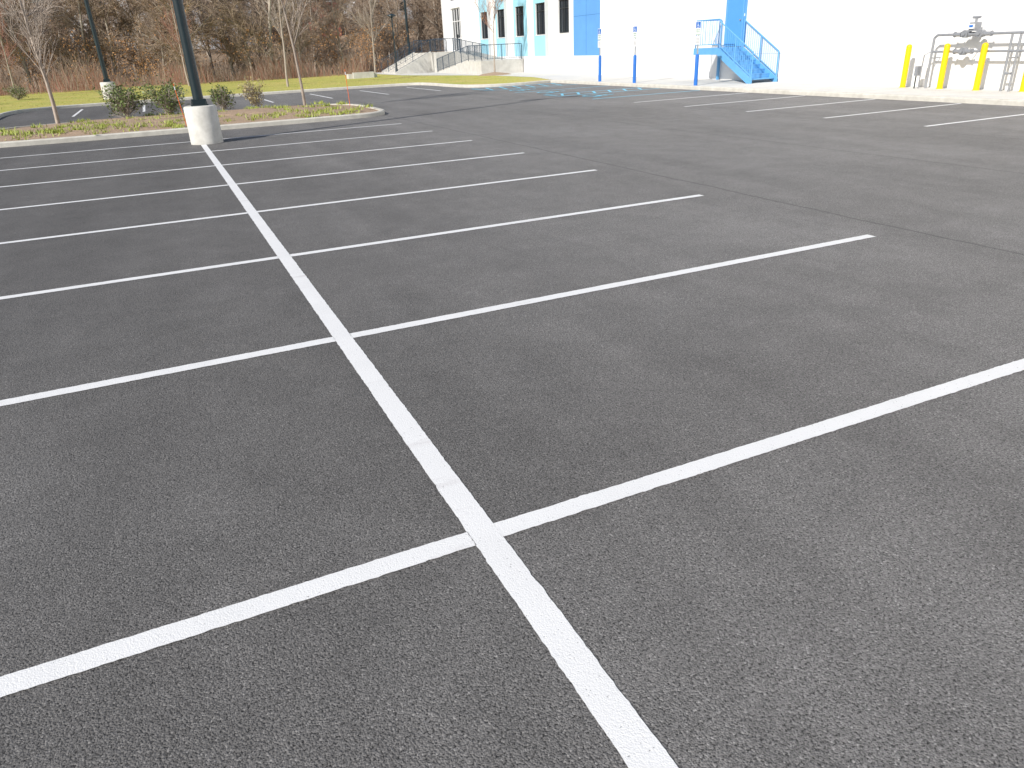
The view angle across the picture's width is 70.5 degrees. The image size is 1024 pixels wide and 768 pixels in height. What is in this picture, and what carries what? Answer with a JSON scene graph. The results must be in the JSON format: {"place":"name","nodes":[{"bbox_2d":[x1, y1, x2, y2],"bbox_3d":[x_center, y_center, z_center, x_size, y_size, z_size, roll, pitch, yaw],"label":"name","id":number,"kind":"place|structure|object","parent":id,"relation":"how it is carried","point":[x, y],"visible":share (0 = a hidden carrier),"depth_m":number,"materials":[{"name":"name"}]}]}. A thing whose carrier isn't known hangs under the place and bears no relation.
{"place":"outdoors","nodes":[
{"label":"outdoors","id":0,"kind":"place"},
{"bbox_2d":[1,0,518,89],"bbox_3d":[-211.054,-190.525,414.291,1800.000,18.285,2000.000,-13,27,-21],"label":"ground","id":1,"kind":"structure","parent":0,"point":[203,52],"depth_m":97.96,"materials":[{"name":"green plant"}]},
{"bbox_2d":[66,0,152,49],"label":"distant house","id":2,"kind":"structure","parent":1,"relation":"on","point":[114,20],"depth_m":99.12,"materials":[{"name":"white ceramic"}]},
{"bbox_2d":[167,0,254,49],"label":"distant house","id":3,"kind":"structure","parent":1,"relation":"on","point":[193,11],"depth_m":101.34,"materials":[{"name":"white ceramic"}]},
{"bbox_2d":[0,0,444,95],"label":"woodland","id":4,"kind":"object","parent":1,"relation":"on","point":[110,31],"visible":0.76,"depth_m":63.82,"materials":[{"name":"brown plant"}]},
{"bbox_2d":[271,0,341,35],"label":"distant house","id":5,"kind":"structure","parent":1,"relation":"on","point":[319,19],"depth_m":111.47,"materials":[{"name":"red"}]},
{"bbox_2d":[344,0,420,23],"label":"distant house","id":6,"kind":"structure","parent":1,"relation":"on","point":[390,4],"depth_m":122.45,"materials":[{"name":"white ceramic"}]},
{"bbox_2d":[403,0,410,54],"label":"parking lot lamp","id":7,"kind":"object","parent":1,"relation":"on","point":[407,30],"visible":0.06,"depth_m":68.00,"materials":[{"name":"metal"}]},
{"bbox_2d":[441,0,1023,89],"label":"walls","id":8,"kind":"structure","parent":1,"relation":"on","point":[806,36],"depth_m":27.71,"materials":[{"name":"white paint"}]},
{"bbox_2d":[451,0,461,50],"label":"entrance door","id":9,"kind":"structure","parent":8,"relation":"attached to","point":[456,24],"depth_m":62.96,"materials":[{"name":"white glass"}]},
{"bbox_2d":[481,0,568,39],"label":"windows","id":10,"kind":"structure","parent":8,"relation":"attached to","point":[563,14],"depth_m":48.30,"materials":[{"name":"black glass"}]},
{"bbox_2d":[441,0,747,55],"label":"painted panels","id":11,"kind":"object","parent":8,"relation":"attached to","point":[586,26],"visible":0.73,"depth_m":46.78,"materials":[{"name":"blue paint"}]},
{"bbox_2d":[724,0,745,45],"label":"side door","id":12,"kind":"structure","parent":8,"relation":"attached to","point":[735,17],"depth_m":30.71,"materials":[{"name":"blue paint"}]},
{"bbox_2d":[573,2,929,80],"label":"panel joints","id":13,"kind":"object","parent":8,"relation":"attached to","point":[858,52],"visible":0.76,"depth_m":26.36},
{"bbox_2d":[0,74,548,112],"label":"grass lawn","id":14,"kind":"structure","parent":0,"point":[34,102],"depth_m":46.85,"materials":[{"name":"green plant"}]},
{"bbox_2d":[0,0,28,85],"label":"young bare tree","id":15,"kind":"object","parent":14,"relation":"on","point":[6,54],"visible":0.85,"depth_m":48.61,"materials":[{"name":"brown plant"}]},
{"bbox_2d":[0,84,28,99],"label":"evergreen shrub","id":16,"kind":"object","parent":14,"relation":"on","point":[16,94],"visible":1,"depth_m":45.34,"materials":[{"name":"green plant"}]},
{"bbox_2d":[84,0,117,98],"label":"parking lot lamp","id":17,"kind":"object","parent":14,"relation":"on","point":[106,81],"visible":0.75,"depth_m":40.46,"materials":[{"name":"metal"}]},
{"bbox_2d":[156,0,195,85],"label":"young bare tree","id":18,"kind":"object","parent":14,"relation":"on","point":[172,32],"visible":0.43,"depth_m":54.96,"materials":[{"name":"brown plant"}]},
{"bbox_2d":[252,0,296,86],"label":"young bare tree","id":19,"kind":"object","parent":14,"relation":"on","point":[281,35],"visible":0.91,"depth_m":45.12,"materials":[{"name":"brown plant"}]},
{"bbox_2d":[346,71,376,78],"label":"drain headwall","id":20,"kind":"object","parent":14,"relation":"on","point":[358,75],"visible":0.79,"depth_m":54.95,"materials":[{"name":"concrete"}]},
{"bbox_2d":[343,0,391,72],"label":"young bare tree","id":21,"kind":"object","parent":14,"relation":"on","point":[371,11],"visible":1,"depth_m":54.83,"materials":[{"name":"brown plant"}]},
{"bbox_2d":[475,0,505,71],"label":"young bare tree","id":22,"kind":"object","parent":14,"relation":"on","point":[494,11],"visible":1,"depth_m":47.83,"materials":[{"name":"brown plant"}]},
{"bbox_2d":[478,72,509,75],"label":"tree mulch ring","id":23,"kind":"object","parent":14,"relation":"on","point":[493,73],"visible":0.96,"depth_m":48.80,"materials":[{"name":"beige"}]},
{"bbox_2d":[0,83,1023,767],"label":"asphalt parking lot","id":24,"kind":"structure","parent":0,"point":[848,597],"depth_m":4.03,"materials":[{"name":"grey asphalt"}]},
{"bbox_2d":[0,104,384,147],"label":"planting island","id":25,"kind":"structure","parent":24,"relation":"on","point":[67,136],"depth_m":22.37,"materials":[{"name":"concrete"}]},
{"bbox_2d":[0,0,72,123],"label":"young bare tree","id":26,"kind":"object","parent":25,"relation":"on","point":[37,47],"visible":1,"depth_m":23.17,"materials":[{"name":"brown plant"}]},
{"bbox_2d":[92,81,152,118],"bbox_3d":[-13.296,-9.732,24.833,1.460,1.246,1.578,15,30,33],"label":"evergreen shrub","id":27,"kind":"object","parent":25,"relation":"on","point":[123,102],"visible":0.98,"depth_m":24.66,"materials":[{"name":"green plant"}]},
{"bbox_2d":[134,74,188,114],"bbox_3d":[-12.025,-9.956,25.023,1.706,1.380,1.938,-13,27,-21],"label":"evergreen shrub","id":28,"kind":"object","parent":25,"relation":"on","point":[167,99],"visible":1,"depth_m":24.89,"materials":[{"name":"green plant"}]},
{"bbox_2d":[173,83,186,125],"bbox_3d":[-9.859,-8.270,21.525,0.139,1.252,0.030,-13,27,-21],"label":"orange marker stake","id":29,"kind":"object","parent":25,"relation":"on","point":[179,103],"visible":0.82,"depth_m":21.49,"materials":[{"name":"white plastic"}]},
{"bbox_2d":[0,100,372,139],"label":"ground cover plants","id":30,"kind":"object","parent":25,"relation":"on","point":[170,123],"visible":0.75,"depth_m":22.71,"materials":[{"name":"green plant"}]},
{"bbox_2d":[206,83,235,110],"bbox_3d":[-10.690,-10.600,26.712,1.023,0.998,1.026,-13,27,-21],"label":"evergreen shrub","id":31,"kind":"object","parent":25,"relation":"on","point":[221,96],"visible":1,"depth_m":26.61,"materials":[{"name":"green plant"}]},
{"bbox_2d":[237,76,265,107],"bbox_3d":[-9.611,-10.792,26.828,0.811,1.160,1.288,2,26,11],"label":"ochre shrub","id":32,"kind":"object","parent":25,"relation":"on","point":[251,93],"visible":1,"depth_m":26.76,"materials":[{"name":"beige plant"}]},
{"bbox_2d":[279,0,318,104],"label":"young bare tree","id":33,"kind":"object","parent":25,"relation":"on","point":[297,67],"visible":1,"depth_m":26.59,"materials":[{"name":"brown plant"}]},
{"bbox_2d":[172,0,222,144],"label":"parking lot lamp","id":34,"kind":"object","parent":24,"relation":"on","point":[202,120],"visible":1,"depth_m":17.95,"materials":[{"name":"white concrete"}]},
{"bbox_2d":[0,80,550,117],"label":"lawn kerb","id":35,"kind":"structure","parent":24,"relation":"on","point":[3,114],"depth_m":38.70,"materials":[{"name":"concrete"}]},
{"bbox_2d":[0,87,1023,767],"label":"parking lines","id":36,"kind":"object","parent":24,"relation":"on","point":[624,727],"visible":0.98,"depth_m":3.37,"materials":[{"name":"white paint"}]},
{"bbox_2d":[476,83,697,98],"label":"accessible parking markings","id":37,"kind":"object","parent":24,"relation":"on","point":[594,92],"visible":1,"depth_m":31.01,"materials":[{"name":"blue paint"}]},
{"bbox_2d":[551,80,1023,105],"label":"sidewalk kerb","id":38,"kind":"structure","parent":24,"relation":"on","point":[993,101],"depth_m":23.14,"materials":[{"name":"concrete"}]},
{"bbox_2d":[377,72,1023,99],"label":"sidewalk","id":39,"kind":"structure","parent":0,"point":[953,92],"depth_m":26.73,"materials":[{"name":"white concrete"}]},
{"bbox_2d":[388,14,397,71],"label":"pedestrian street lamp","id":40,"kind":"object","parent":39,"relation":"on","point":[391,15],"visible":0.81,"depth_m":59.09,"materials":[{"name":"paint"}]},
{"bbox_2d":[381,38,523,74],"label":"entrance ramp and steps","id":41,"kind":"structure","parent":39,"relation":"on","point":[466,61],"depth_m":57.77,"materials":[{"name":"concrete"}]},
{"bbox_2d":[598,28,601,81],"bbox_3d":[4.237,-15.820,34.866,0.150,2.320,0.310,-13,27,-21],"label":"accessible parking sign","id":42,"kind":"object","parent":39,"relation":"on","point":[600,56],"visible":1,"depth_m":34.85,"materials":[{"name":"metal"}]},
{"bbox_2d":[633,26,636,82],"bbox_3d":[5.501,-14.716,32.379,0.150,2.320,0.310,-13,27,-21],"label":"accessible parking sign","id":43,"kind":"object","parent":39,"relation":"on","point":[635,55],"visible":0.99,"depth_m":32.34,"materials":[{"name":"metal"}]},
{"bbox_2d":[694,21,700,85],"bbox_3d":[7.354,-13.096,28.732,0.150,2.320,0.310,-13,27,-21],"label":"accessible parking sign","id":44,"kind":"object","parent":39,"relation":"on","point":[698,32],"visible":1,"depth_m":28.66,"materials":[{"name":"metal"}]},
{"bbox_2d":[898,44,911,87],"bbox_3d":[12.607,-10.166,23.171,0.270,1.282,0.270,-13,27,-21],"label":"yellow bollard","id":45,"kind":"object","parent":39,"relation":"on","point":[906,66],"visible":1,"depth_m":23.12,"materials":[{"name":"plastic"}]},
{"bbox_2d":[936,43,950,88],"bbox_3d":[13.130,-9.658,22.034,0.270,1.282,0.270,-13,27,-21],"label":"yellow bollard","id":46,"kind":"object","parent":39,"relation":"on","point":[944,62],"visible":1,"depth_m":21.98,"materials":[{"name":"plastic"}]},
{"bbox_2d":[913,16,1023,91],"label":"gas meter piping","id":47,"kind":"object","parent":39,"relation":"on","point":[976,25],"visible":1,"depth_m":20.97,"materials":[{"name":"grey paint"}]},
{"bbox_2d":[971,43,988,90],"bbox_3d":[13.566,-9.176,20.962,0.270,1.282,0.270,-13,27,-21],"label":"yellow bollard","id":48,"kind":"object","parent":39,"relation":"on","point":[980,66],"visible":1,"depth_m":20.92,"materials":[{"name":"plastic"}]},
{"bbox_2d":[1018,72,1023,91],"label":"yellow bollard","id":49,"kind":"object","parent":39,"relation":"on","point":[1021,89],"visible":1,"depth_m":20.09,"materials":[{"name":"plastic"}]},
{"bbox_2d":[693,18,779,83],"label":"blue metal staircase","id":50,"kind":"structure","parent":0,"point":[734,61],"depth_m":29.68,"materials":[{"name":"metal"}]}
]}

